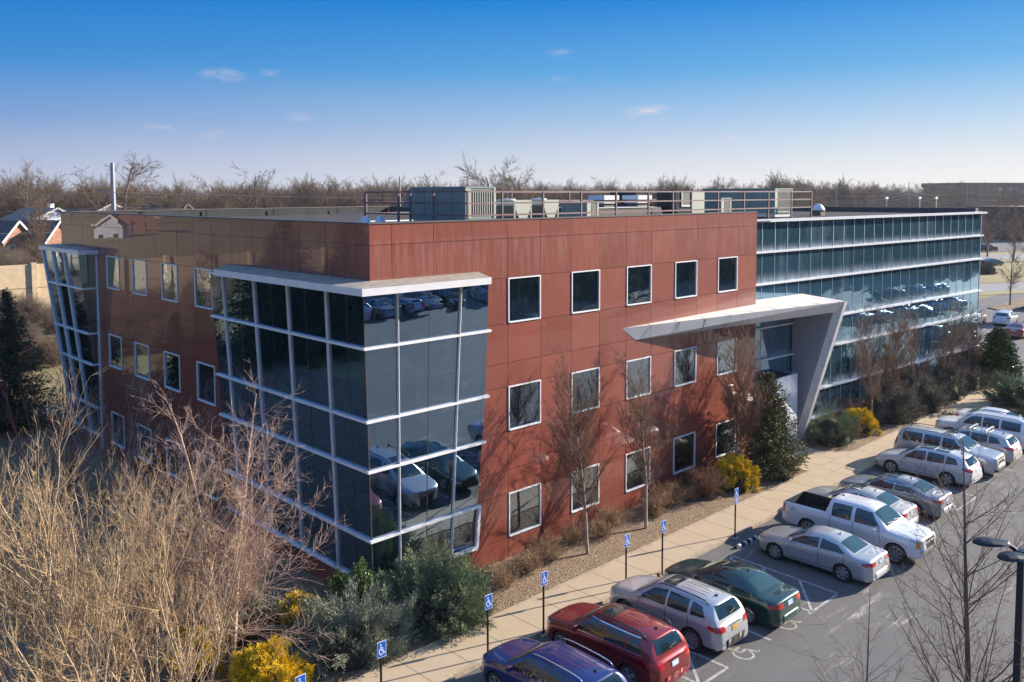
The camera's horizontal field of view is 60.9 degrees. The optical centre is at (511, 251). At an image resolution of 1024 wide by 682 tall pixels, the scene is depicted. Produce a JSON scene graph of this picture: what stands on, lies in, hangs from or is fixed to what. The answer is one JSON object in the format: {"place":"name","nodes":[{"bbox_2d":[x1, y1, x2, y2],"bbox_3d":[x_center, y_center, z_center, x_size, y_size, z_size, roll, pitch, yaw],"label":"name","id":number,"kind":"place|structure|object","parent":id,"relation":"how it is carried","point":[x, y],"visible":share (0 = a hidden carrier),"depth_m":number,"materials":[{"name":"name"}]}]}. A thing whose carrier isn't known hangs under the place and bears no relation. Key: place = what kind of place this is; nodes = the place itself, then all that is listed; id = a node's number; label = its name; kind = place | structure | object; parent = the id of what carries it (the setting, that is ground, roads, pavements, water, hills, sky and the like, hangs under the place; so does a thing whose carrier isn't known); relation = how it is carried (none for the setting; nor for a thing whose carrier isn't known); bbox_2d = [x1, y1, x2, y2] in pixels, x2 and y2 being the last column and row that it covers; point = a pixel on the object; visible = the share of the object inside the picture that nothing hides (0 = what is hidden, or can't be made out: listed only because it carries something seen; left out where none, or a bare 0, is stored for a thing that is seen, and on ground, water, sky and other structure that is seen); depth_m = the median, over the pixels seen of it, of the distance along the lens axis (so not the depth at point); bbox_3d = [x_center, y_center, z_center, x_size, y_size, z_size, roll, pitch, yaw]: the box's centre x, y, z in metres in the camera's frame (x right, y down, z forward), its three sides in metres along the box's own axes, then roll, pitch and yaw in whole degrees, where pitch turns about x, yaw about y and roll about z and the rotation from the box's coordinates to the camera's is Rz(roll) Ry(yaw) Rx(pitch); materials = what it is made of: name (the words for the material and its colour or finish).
{"place":"outdoors","nodes":[
{"label":"outdoors","id":0,"kind":"place"},
{"bbox_2d":[0,197,1023,470],"bbox_3d":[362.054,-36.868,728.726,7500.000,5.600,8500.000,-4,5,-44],"label":"ground","id":1,"kind":"structure","parent":0,"point":[56,371],"depth_m":70.94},
{"bbox_2d":[0,220,31,252],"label":"house","id":2,"kind":"structure","parent":1,"relation":"on","point":[7,239],"depth_m":139.96,"materials":[{"name":"orange brick"}]},
{"bbox_2d":[0,263,50,309],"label":"sound wall","id":3,"kind":"structure","parent":1,"relation":"on","point":[19,279],"depth_m":96.39,"materials":[{"name":"beige concrete"}]},
{"bbox_2d":[0,156,50,209],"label":"woodland tree","id":4,"kind":"object","parent":1,"relation":"on","point":[23,186],"visible":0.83,"depth_m":161.94,"materials":[{"name":"brown plant"}]},
{"bbox_2d":[18,202,54,263],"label":"woodland tree","id":5,"kind":"object","parent":1,"relation":"on","point":[35,251],"visible":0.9,"depth_m":108.98,"materials":[{"name":"brown plant"}]},
{"bbox_2d":[57,150,167,210],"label":"woodland tree","id":6,"kind":"object","parent":1,"relation":"on","point":[132,180],"visible":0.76,"depth_m":159.32,"materials":[{"name":"brown plant"}]},
{"bbox_2d":[0,410,806,681],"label":"mulch bed","id":7,"kind":"object","parent":1,"relation":"on","point":[576,561],"visible":0.2,"depth_m":35.55,"materials":[{"name":"brown wood"}]},
{"bbox_2d":[0,287,67,436],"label":"spruce tree","id":8,"kind":"object","parent":7,"relation":"on","point":[12,347],"visible":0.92,"depth_m":53.32,"materials":[{"name":"green plant"}]},
{"bbox_2d":[0,413,122,655],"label":"bare tree","id":9,"kind":"object","parent":7,"relation":"on","point":[8,639],"visible":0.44,"depth_m":25.25,"materials":[{"name":"beige plant"}]},
{"bbox_2d":[0,520,145,681],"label":"bare tree","id":10,"kind":"object","parent":7,"relation":"on","point":[94,676],"visible":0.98,"depth_m":20.75,"materials":[{"name":"beige plant"}]},
{"bbox_2d":[0,331,160,501],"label":"bare shrub","id":11,"kind":"object","parent":7,"relation":"on","point":[70,444],"visible":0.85,"depth_m":41.27,"materials":[{"name":"brown plant"}]},
{"bbox_2d":[0,366,165,681],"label":"bare tree","id":12,"kind":"object","parent":7,"relation":"on","point":[66,619],"visible":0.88,"depth_m":21.67,"materials":[{"name":"beige plant"}]},
{"bbox_2d":[0,373,165,680],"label":"bare tree","id":13,"kind":"object","parent":7,"relation":"on","point":[29,633],"visible":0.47,"depth_m":25.24,"materials":[{"name":"beige plant"}]},
{"bbox_2d":[36,357,164,502],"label":"bare shrub","id":14,"kind":"object","parent":7,"relation":"on","point":[100,449],"visible":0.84,"depth_m":40.49,"materials":[{"name":"brown plant"}]},
{"bbox_2d":[0,448,207,681],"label":"bare tree","id":15,"kind":"object","parent":7,"relation":"on","point":[144,614],"visible":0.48,"depth_m":24.76,"materials":[{"name":"beige plant"}]},
{"bbox_2d":[0,448,240,681],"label":"bare tree","id":16,"kind":"object","parent":7,"relation":"on","point":[129,574],"visible":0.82,"depth_m":22.85,"materials":[{"name":"beige plant"}]},
{"bbox_2d":[49,506,279,681],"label":"bare tree","id":17,"kind":"object","parent":7,"relation":"on","point":[181,673],"visible":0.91,"depth_m":22.93,"materials":[{"name":"beige plant"}]},
{"bbox_2d":[86,421,257,656],"bbox_3d":[-10.296,8.980,27.128,5.256,7.433,6.097,-3,5,-38],"label":"bare tree","id":18,"kind":"object","parent":7,"relation":"on","point":[186,570],"visible":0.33,"depth_m":27.22,"materials":[{"name":"beige plant"}]},
{"bbox_2d":[158,624,226,681],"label":"golden shrub","id":19,"kind":"object","parent":7,"relation":"on","point":[198,668],"visible":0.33,"depth_m":26.08,"materials":[{"name":"plant"}]},
{"bbox_2d":[122,509,272,681],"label":"bare tree","id":20,"kind":"object","parent":7,"relation":"on","point":[219,641],"visible":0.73,"depth_m":24.56,"materials":[{"name":"beige plant"}]},
{"bbox_2d":[70,360,347,666],"bbox_3d":[-9.083,7.938,27.220,7.837,9.515,9.792,-1,4,-15],"label":"birch tree","id":21,"kind":"object","parent":7,"relation":"on","point":[242,515],"visible":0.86,"depth_m":26.43,"materials":[{"name":"beige plant"}]},
{"bbox_2d":[218,573,298,650],"bbox_3d":[-7.997,11.586,28.271,3.600,2.051,3.044,3,5,42],"label":"juniper shrub","id":22,"kind":"object","parent":7,"relation":"on","point":[266,612],"visible":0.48,"depth_m":27.83,"materials":[{"name":"green plant"}]},
{"bbox_2d":[226,633,315,681],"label":"golden shrub","id":23,"kind":"object","parent":7,"relation":"on","point":[257,665],"visible":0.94,"depth_m":25.14,"materials":[{"name":"yellow plant"}]},
{"bbox_2d":[271,588,325,645],"bbox_3d":[-6.780,11.748,28.230,2.371,1.726,2.286,1,4,23],"label":"golden shrub","id":24,"kind":"object","parent":7,"relation":"on","point":[294,607],"visible":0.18,"depth_m":28.06,"materials":[{"name":"yellow plant"}]},
{"bbox_2d":[278,577,423,680],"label":"juniper shrub","id":25,"kind":"object","parent":7,"relation":"on","point":[364,631],"visible":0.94,"depth_m":26.70,"materials":[{"name":"green plant"}]},
{"bbox_2d":[324,556,390,614],"bbox_3d":[-5.032,11.366,28.728,2.722,2.412,2.618,0,4,3],"label":"holly bush","id":26,"kind":"object","parent":7,"relation":"on","point":[338,584],"visible":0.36,"depth_m":28.65,"materials":[{"name":"green plant"}]},
{"bbox_2d":[366,529,498,647],"bbox_3d":[-2.590,11.091,29.750,4.830,2.812,4.361,4,5,45],"label":"juniper shrub","id":27,"kind":"object","parent":7,"relation":"on","point":[448,589],"visible":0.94,"depth_m":28.92,"materials":[{"name":"green plant"}]},
{"bbox_2d":[506,538,551,576],"bbox_3d":[0.589,11.685,33.188,1.621,1.240,1.641,1,4,18],"label":"dry shrub","id":28,"kind":"object","parent":7,"relation":"on","point":[526,563],"visible":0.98,"depth_m":33.17,"materials":[{"name":"brown plant"}]},
{"bbox_2d":[525,529,568,562],"bbox_3d":[1.434,11.539,34.242,2.034,1.408,1.655,1,4,21],"label":"dry shrub","id":29,"kind":"object","parent":7,"relation":"on","point":[552,554],"visible":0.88,"depth_m":34.16,"materials":[{"name":"brown plant"}]},
{"bbox_2d":[541,342,622,553],"bbox_3d":[2.360,7.780,34.495,3.360,8.782,3.254,-4,5,-44],"label":"bare tree","id":30,"kind":"object","parent":7,"relation":"on","point":[576,453],"visible":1,"depth_m":34.53,"materials":[{"name":"brown plant"}]},
{"bbox_2d":[608,339,682,528],"bbox_3d":[5.622,7.827,38.125,2.959,8.200,3.009,-2,4,-23],"label":"bare tree","id":31,"kind":"object","parent":7,"relation":"on","point":[643,431],"visible":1,"depth_m":37.84,"materials":[{"name":"brown plant"}]},
{"bbox_2d":[682,457,728,499],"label":"dry shrub","id":32,"kind":"object","parent":7,"relation":"on","point":[701,480],"visible":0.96,"depth_m":41.20,"materials":[{"name":"brown plant"}]},
{"bbox_2d":[706,452,761,493],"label":"golden shrub","id":33,"kind":"object","parent":7,"relation":"on","point":[741,472],"visible":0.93,"depth_m":42.17,"materials":[{"name":"yellow plant"}]},
{"bbox_2d":[711,320,776,456],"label":"bare tree","id":34,"kind":"object","parent":7,"relation":"on","point":[743,398],"visible":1,"depth_m":43.27,"materials":[{"name":"brown plant"}]},
{"bbox_2d":[723,371,810,479],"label":"evergreen tree","id":35,"kind":"object","parent":7,"relation":"on","point":[770,446],"visible":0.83,"depth_m":44.34,"materials":[{"name":"green plant"}]},
{"bbox_2d":[457,150,538,199],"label":"woodland tree","id":36,"kind":"object","parent":1,"relation":"on","point":[473,176],"visible":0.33,"depth_m":163.84,"materials":[{"name":"brown plant"}]},
{"bbox_2d":[38,206,986,605],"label":"office building","id":37,"kind":"structure","parent":1,"relation":"on","point":[404,356],"depth_m":37.31,"materials":[{"name":"red brick"}]},
{"bbox_2d":[132,259,146,295],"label":"window","id":38,"kind":"structure","parent":37,"relation":"in","point":[139,268],"depth_m":44.05,"materials":[{"name":"beige glass"}]},
{"bbox_2d":[134,342,149,380],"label":"window","id":39,"kind":"structure","parent":37,"relation":"in","point":[142,350],"depth_m":44.31,"materials":[{"name":"grey glass"}]},
{"bbox_2d":[161,263,177,302],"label":"window","id":40,"kind":"structure","parent":37,"relation":"in","point":[169,272],"depth_m":41.39,"materials":[{"name":"beige glass"}]},
{"bbox_2d":[163,351,180,392],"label":"window","id":41,"kind":"structure","parent":37,"relation":"in","point":[171,360],"depth_m":41.67,"materials":[{"name":"black glass"}]},
{"bbox_2d":[194,267,213,309],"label":"window","id":42,"kind":"structure","parent":37,"relation":"in","point":[203,296],"depth_m":38.77,"materials":[{"name":"grey glass"}]},
{"bbox_2d":[196,361,215,405],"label":"window","id":43,"kind":"structure","parent":37,"relation":"in","point":[206,386],"depth_m":39.01,"materials":[{"name":"black glass"}]},
{"bbox_2d":[403,186,495,220],"bbox_3d":[-2.945,-2.029,40.110,1.812,1.850,4.580,-4,5,-44],"label":"rooftop air unit","id":44,"kind":"object","parent":37,"relation":"on","point":[460,209],"visible":0.53,"depth_m":38.80,"materials":[{"name":"grey metal"}]},
{"bbox_2d":[496,198,531,218],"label":"condenser unit","id":45,"kind":"object","parent":37,"relation":"on","point":[516,208],"visible":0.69,"depth_m":42.02,"materials":[{"name":"grey metal"}]},
{"bbox_2d":[507,275,540,322],"bbox_3d":[0.479,1.878,34.578,1.810,1.769,0.155,-4,5,-44],"label":"window","id":46,"kind":"structure","parent":37,"relation":"in","point":[524,292],"depth_m":34.58,"materials":[{"name":"black glass"}]},
{"bbox_2d":[508,482,540,536],"bbox_3d":[0.504,10.400,35.134,1.810,1.769,0.155,-4,5,-44],"label":"window","id":47,"kind":"structure","parent":37,"relation":"in","point":[524,504],"depth_m":35.12,"materials":[{"name":"grey glass"}]},
{"bbox_2d":[508,379,540,430],"bbox_3d":[0.491,6.139,34.856,1.810,1.769,0.155,-4,5,-44],"label":"window","id":48,"kind":"structure","parent":37,"relation":"in","point":[524,399],"depth_m":34.85,"materials":[{"name":"black glass"}]},
{"bbox_2d":[571,463,598,512],"bbox_3d":[3.146,10.227,37.672,1.810,1.769,0.155,-4,5,-44],"label":"window","id":49,"kind":"structure","parent":37,"relation":"in","point":[575,506],"depth_m":37.68,"materials":[{"name":"grey glass"}]},
{"bbox_2d":[571,367,599,412],"bbox_3d":[3.133,5.966,37.394,1.810,1.769,0.155,-4,5,-44],"label":"window","id":50,"kind":"structure","parent":37,"relation":"in","point":[587,374],"depth_m":37.46,"materials":[{"name":"grey glass"}]},
{"bbox_2d":[571,269,599,313],"bbox_3d":[3.121,1.705,37.116,1.810,1.769,0.155,-4,5,-44],"label":"window","id":51,"kind":"structure","parent":37,"relation":"in","point":[585,285],"depth_m":37.11,"materials":[{"name":"black glass"}]},
{"bbox_2d":[364,191,813,221],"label":"roof railing","id":52,"kind":"object","parent":37,"relation":"on","point":[398,213],"visible":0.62,"depth_m":41.47,"materials":[{"name":"metal"}]},
{"bbox_2d":[625,446,650,492],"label":"window","id":53,"kind":"structure","parent":37,"relation":"in","point":[634,480],"depth_m":40.04,"materials":[{"name":"grey glass"}]},
{"bbox_2d":[626,356,650,399],"bbox_3d":[5.776,5.792,39.933,1.810,1.769,0.155,-4,5,-44],"label":"window","id":54,"kind":"structure","parent":37,"relation":"in","point":[633,364],"depth_m":39.97,"materials":[{"name":"grey glass"}]},
{"bbox_2d":[626,264,651,305],"bbox_3d":[5.763,1.531,39.655,1.810,1.769,0.155,-4,5,-44],"label":"window","id":55,"kind":"structure","parent":37,"relation":"in","point":[639,277],"depth_m":39.66,"materials":[{"name":"black glass"}]},
{"bbox_2d":[657,192,689,213],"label":"duct box","id":56,"kind":"object","parent":37,"relation":"on","point":[681,205],"visible":0.48,"depth_m":49.39,"materials":[{"name":"grey metal"}]},
{"bbox_2d":[673,431,695,474],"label":"window","id":57,"kind":"structure","parent":37,"relation":"in","point":[683,445],"depth_m":42.74,"materials":[{"name":"black glass"}]},
{"bbox_2d":[674,346,696,386],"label":"window","id":58,"kind":"structure","parent":37,"relation":"in","point":[684,359],"depth_m":42.48,"materials":[{"name":"grey glass"}]},
{"bbox_2d":[674,260,696,298],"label":"window","id":59,"kind":"structure","parent":37,"relation":"in","point":[685,271],"depth_m":42.20,"materials":[{"name":"black glass"}]},
{"bbox_2d":[715,418,735,457],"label":"window","id":60,"kind":"structure","parent":37,"relation":"in","point":[723,445],"depth_m":45.18,"materials":[{"name":"black glass"}]},
{"bbox_2d":[717,256,737,292],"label":"window","id":61,"kind":"structure","parent":37,"relation":"in","point":[727,277],"depth_m":44.75,"materials":[{"name":"black glass"}]},
{"bbox_2d":[702,188,792,216],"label":"rooftop air unit","id":62,"kind":"object","parent":37,"relation":"on","point":[780,212],"visible":0.7,"depth_m":56.49,"materials":[{"name":"grey metal"}]},
{"bbox_2d":[796,390,969,451],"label":"mulch bed","id":63,"kind":"object","parent":1,"relation":"on","point":[887,429],"visible":0.25,"depth_m":51.22,"materials":[{"name":"brown soil"}]},
{"bbox_2d":[803,396,861,449],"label":"juniper shrub","id":64,"kind":"object","parent":63,"relation":"on","point":[830,432],"visible":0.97,"depth_m":49.85,"materials":[{"name":"green plant"}]},
{"bbox_2d":[845,407,883,436],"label":"golden shrub","id":65,"kind":"object","parent":63,"relation":"on","point":[866,417],"visible":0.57,"depth_m":51.86,"materials":[{"name":"yellow plant"}]},
{"bbox_2d":[848,296,889,415],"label":"bare tree","id":66,"kind":"object","parent":63,"relation":"on","point":[869,378],"visible":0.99,"depth_m":53.90,"materials":[{"name":"brown plant"}]},
{"bbox_2d":[855,379,928,424],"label":"juniper shrub","id":67,"kind":"object","parent":63,"relation":"on","point":[888,408],"visible":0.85,"depth_m":54.60,"materials":[{"name":"green plant"}]},
{"bbox_2d":[874,302,919,389],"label":"bare tree","id":68,"kind":"object","parent":63,"relation":"on","point":[893,362],"visible":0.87,"depth_m":56.72,"materials":[{"name":"brown plant"}]},
{"bbox_2d":[897,368,956,415],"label":"juniper shrub","id":69,"kind":"object","parent":63,"relation":"on","point":[931,393],"visible":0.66,"depth_m":57.28,"materials":[{"name":"green plant"}]},
{"bbox_2d":[930,360,970,400],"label":"juniper shrub","id":70,"kind":"object","parent":63,"relation":"on","point":[953,377],"visible":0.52,"depth_m":60.64,"materials":[{"name":"green plant"}]},
{"bbox_2d":[931,299,973,374],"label":"bare tree","id":71,"kind":"object","parent":63,"relation":"on","point":[954,343],"visible":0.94,"depth_m":61.94,"materials":[{"name":"brown plant"}]},
{"bbox_2d":[956,296,990,370],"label":"bare tree","id":72,"kind":"object","parent":63,"relation":"on","point":[970,352],"visible":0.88,"depth_m":64.41,"materials":[{"name":"brown plant"}]},
{"bbox_2d":[957,354,998,390],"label":"juniper shrub","id":73,"kind":"object","parent":63,"relation":"on","point":[975,382],"visible":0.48,"depth_m":63.62,"materials":[{"name":"green plant"}]},
{"bbox_2d":[973,327,1023,382],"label":"evergreen tree","id":74,"kind":"object","parent":63,"relation":"on","point":[999,354],"visible":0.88,"depth_m":66.13,"materials":[{"name":"green plant"}]},
{"bbox_2d":[966,205,1023,240],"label":"brick building","id":75,"kind":"structure","parent":1,"relation":"on","point":[994,208],"depth_m":270.33,"materials":[{"name":"brown"}]},
{"bbox_2d":[0,0,1023,195],"label":"sky","id":76,"kind":"structure","parent":0,"point":[638,92],"materials":[{"name":"blue"}]},
{"bbox_2d":[355,391,988,681],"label":"pavement","id":77,"kind":"structure","parent":0,"point":[435,662],"depth_m":33.59,"materials":[{"name":"concrete"}]},
{"bbox_2d":[451,294,1023,681],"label":"parking lot","id":78,"kind":"structure","parent":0,"point":[780,656],"depth_m":30.10,"materials":[{"name":"grey asphalt"}]},
{"bbox_2d":[481,637,627,681],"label":"parked car","id":79,"kind":"object","parent":78,"relation":"on","point":[522,660],"visible":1,"depth_m":24.37,"materials":[{"name":"blue paint"}]},
{"bbox_2d":[547,600,689,681],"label":"parked car","id":80,"kind":"object","parent":78,"relation":"on","point":[631,644],"visible":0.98,"depth_m":25.99,"materials":[{"name":"red paint"}]},
{"bbox_2d":[348,391,991,681],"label":"kerb","id":81,"kind":"structure","parent":78,"relation":"on","point":[478,663],"depth_m":34.59,"materials":[{"name":"concrete"}]},
{"bbox_2d":[609,571,747,651],"bbox_3d":[5.445,11.747,29.177,2.170,1.732,4.688,-4,5,-44],"label":"parked car","id":82,"kind":"object","parent":78,"relation":"on","point":[699,615],"visible":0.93,"depth_m":28.01,"materials":[{"name":"silver metal"}]},
{"bbox_2d":[663,558,800,625],"bbox_3d":[7.662,11.747,30.887,2.140,1.496,4.852,-4,5,-44],"label":"parked car","id":83,"kind":"object","parent":78,"relation":"on","point":[763,597],"visible":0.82,"depth_m":29.71,"materials":[{"name":"teal paint"}]},
{"bbox_2d":[757,524,889,582],"bbox_3d":[12.072,11.523,34.113,2.140,1.496,4.852,-4,5,-44],"label":"parked car","id":84,"kind":"object","parent":78,"relation":"on","point":[843,556],"visible":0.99,"depth_m":33.21,"materials":[{"name":"silver metal"}]},
{"bbox_2d":[682,325,1020,681],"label":"road marking","id":85,"kind":"object","parent":78,"relation":"on","point":[726,667],"visible":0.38,"depth_m":30.86,"materials":[{"name":"white paint"}]},
{"bbox_2d":[782,491,936,563],"bbox_3d":[14.339,11.171,36.151,2.300,1.921,5.885,-4,5,-44],"label":"pickup truck","id":86,"kind":"object","parent":78,"relation":"on","point":[873,522],"visible":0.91,"depth_m":35.28,"materials":[{"name":"white paint"}]},
{"bbox_2d":[806,484,918,522],"bbox_3d":[15.453,11.195,38.996,2.140,1.496,4.852,-4,5,-44],"label":"parked car","id":87,"kind":"object","parent":78,"relation":"on","point":[903,508],"visible":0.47,"depth_m":38.20,"materials":[{"name":"silver metal"}]},
{"bbox_2d":[791,593,940,681],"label":"bare tree","id":88,"kind":"object","parent":78,"relation":"on","point":[868,654],"visible":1,"depth_m":18.86,"materials":[{"name":"brown plant"}]},
{"bbox_2d":[838,472,953,516],"bbox_3d":[17.782,11.083,40.610,2.140,1.496,4.852,-4,5,-44],"label":"parked car","id":89,"kind":"object","parent":78,"relation":"on","point":[890,482],"visible":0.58,"depth_m":39.56,"materials":[{"name":"grey metal"}]},
{"bbox_2d":[876,444,982,485],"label":"parked car","id":90,"kind":"object","parent":78,"relation":"on","point":[891,457],"visible":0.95,"depth_m":43.77,"materials":[{"name":"grey paint"}]},
{"bbox_2d":[893,423,1005,473],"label":"parked car","id":91,"kind":"object","parent":78,"relation":"on","point":[989,459],"visible":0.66,"depth_m":45.87,"materials":[{"name":"silver metal"}]},
{"bbox_2d":[935,409,1023,449],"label":"parked car","id":92,"kind":"object","parent":78,"relation":"on","point":[1012,425],"visible":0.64,"depth_m":49.83,"materials":[{"name":"white paint"}]},
{"bbox_2d":[950,423,1021,461],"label":"parked car","id":93,"kind":"object","parent":78,"relation":"on","point":[1008,445],"visible":0.5,"depth_m":46.82,"materials":[{"name":"beige metal"}]},
{"bbox_2d":[984,387,1023,417],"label":"mulch bed","id":94,"kind":"object","parent":78,"relation":"on","point":[1010,408],"visible":0.21,"depth_m":58.49,"materials":[{"name":"brown wood"}]},
{"bbox_2d":[982,369,1023,406],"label":"juniper shrub","id":95,"kind":"object","parent":94,"relation":"on","point":[1004,388],"visible":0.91,"depth_m":59.81,"materials":[{"name":"green plant"}]},
{"bbox_2d":[921,183,1023,200],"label":"warehouse","id":96,"kind":"structure","parent":0,"point":[1015,186],"depth_m":678.13,"materials":[{"name":"brown"}]},
{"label":"mulch bed","id":97,"kind":"structure","parent":0,"visible":0},
{"bbox_2d":[873,410,1023,681],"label":"bare tree","id":98,"kind":"object","parent":97,"relation":"on","point":[968,672],"visible":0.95,"depth_m":19.58,"materials":[{"name":"brown plant"}]},
{"bbox_2d":[972,537,1023,681],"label":"street lamp","id":99,"kind":"object","parent":97,"relation":"on","point":[1016,554],"visible":1,"depth_m":16.98,"materials":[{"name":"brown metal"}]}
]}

